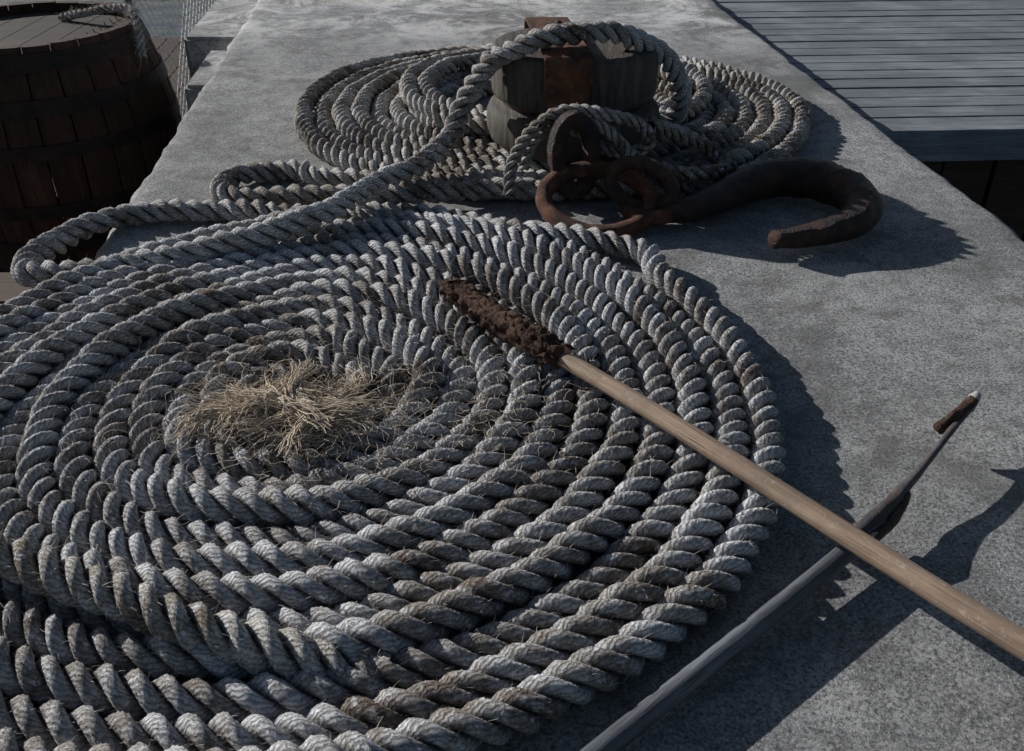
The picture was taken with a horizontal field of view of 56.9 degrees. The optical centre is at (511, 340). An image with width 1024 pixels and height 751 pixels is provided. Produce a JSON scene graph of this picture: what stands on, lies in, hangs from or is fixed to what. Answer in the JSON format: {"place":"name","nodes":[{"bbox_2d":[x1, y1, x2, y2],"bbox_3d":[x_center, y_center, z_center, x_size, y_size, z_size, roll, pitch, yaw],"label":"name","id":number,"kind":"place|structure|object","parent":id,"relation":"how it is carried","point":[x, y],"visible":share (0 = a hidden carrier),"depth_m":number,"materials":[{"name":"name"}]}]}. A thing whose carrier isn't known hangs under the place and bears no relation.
{"place":"outdoors","nodes":[
{"label":"outdoors","id":0,"kind":"place"},
{"bbox_2d":[0,0,215,37],"bbox_3d":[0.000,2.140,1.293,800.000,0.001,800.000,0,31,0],"label":"water","id":1,"kind":"structure","parent":0,"point":[158,17],"depth_m":11.34,"materials":[{"name":"liquid"}]},
{"bbox_2d":[712,0,1023,240],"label":"boardwalk","id":2,"kind":"structure","parent":1,"relation":"in","point":[937,86],"depth_m":4.00,"materials":[{"name":"grey wood"}]},
{"bbox_2d":[54,37,190,262],"bbox_3d":[-3.773,-1.000,5.851,4.470,0.060,7.408,-3,31,-5],"label":"timber landing","id":3,"kind":"object","parent":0,"point":[168,54],"visible":0.06,"depth_m":8.11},
{"bbox_2d":[0,0,181,271],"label":"wooden barrel","id":4,"kind":"object","parent":3,"relation":"on","point":[90,121],"visible":0.7,"depth_m":4.21,"materials":[{"name":"brown wood"}]},
{"bbox_2d":[52,1,148,69],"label":"rope scrap","id":5,"kind":"object","parent":4,"relation":"on","point":[132,11],"visible":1,"depth_m":4.43,"materials":[{"name":"grey fabric"}]},
{"bbox_2d":[86,0,214,118],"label":"wire fence","id":6,"kind":"object","parent":3,"relation":"on","point":[133,2],"visible":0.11,"depth_m":5.46,"materials":[{"name":"grey metal"}]},
{"bbox_2d":[0,0,1023,750],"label":"concrete quay","id":7,"kind":"structure","parent":0,"point":[886,342],"depth_m":1.83,"materials":[{"name":"grey concrete"}]},
{"bbox_2d":[0,272,32,303],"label":"timber walkway","id":8,"kind":"structure","parent":7,"relation":"on","point":[11,288],"depth_m":2.15,"materials":[{"name":"grey wood"}]},
{"bbox_2d":[184,0,257,110],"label":"concrete ledge","id":9,"kind":"object","parent":7,"relation":"attached to","point":[211,35],"visible":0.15,"depth_m":4.58,"materials":[{"name":"grey concrete"}]},
{"bbox_2d":[0,20,787,750],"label":"rope coil","id":10,"kind":"object","parent":7,"relation":"on","point":[104,600],"visible":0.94,"depth_m":1.47,"materials":[{"name":"grey fabric"}]},
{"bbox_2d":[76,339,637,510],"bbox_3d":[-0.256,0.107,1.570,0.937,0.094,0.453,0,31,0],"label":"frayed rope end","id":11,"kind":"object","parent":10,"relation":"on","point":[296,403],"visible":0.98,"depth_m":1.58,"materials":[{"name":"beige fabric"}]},
{"bbox_2d":[437,276,1023,661],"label":"tar brush","id":12,"kind":"object","parent":10,"relation":"on","point":[540,344],"visible":1,"depth_m":1.43,"materials":[{"name":"brown wood"}]},
{"bbox_2d":[209,43,815,206],"bbox_3d":[0.087,-0.792,3.145,1.817,0.136,1.660,0,31,0],"label":"rope coil","id":13,"kind":"object","parent":7,"relation":"on","point":[360,142],"visible":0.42,"depth_m":2.89,"materials":[{"name":"grey fabric"}]},
{"bbox_2d":[486,17,659,163],"bbox_3d":[0.178,-0.722,2.716,0.508,0.317,0.545,0,31,0],"label":"pulley block","id":14,"kind":"object","parent":13,"relation":"on","point":[530,88],"depth_m":2.56,"materials":[{"name":"grey wood"}]},
{"bbox_2d":[502,103,743,196],"bbox_3d":[0.352,-0.538,2.525,0.805,0.238,0.297,-13,33,-20],"label":"rope lashing","id":15,"kind":"object","parent":13,"relation":"on","point":[655,131],"visible":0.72,"depth_m":2.47,"materials":[{"name":"grey fabric"}]},
{"bbox_2d":[535,109,679,236],"bbox_3d":[0.227,-0.403,2.348,0.348,0.262,0.247,16,34,24],"label":"iron shackle chain","id":16,"kind":"object","parent":7,"relation":"on","point":[588,170],"visible":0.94,"depth_m":2.38,"materials":[{"name":"brown metal"}]},
{"bbox_2d":[619,157,882,248],"bbox_3d":[0.627,-0.335,2.372,0.646,0.110,0.396,-13,34,-21],"label":"iron cargo hook","id":17,"kind":"object","parent":7,"relation":"on","point":[854,197],"visible":0.88,"depth_m":2.39,"materials":[{"name":"brown metal"}]},
{"bbox_2d":[580,391,980,750],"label":"harpoon","id":18,"kind":"object","parent":7,"relation":"on","point":[880,520],"visible":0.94,"depth_m":1.25,"materials":[{"name":"metal"}]}
]}

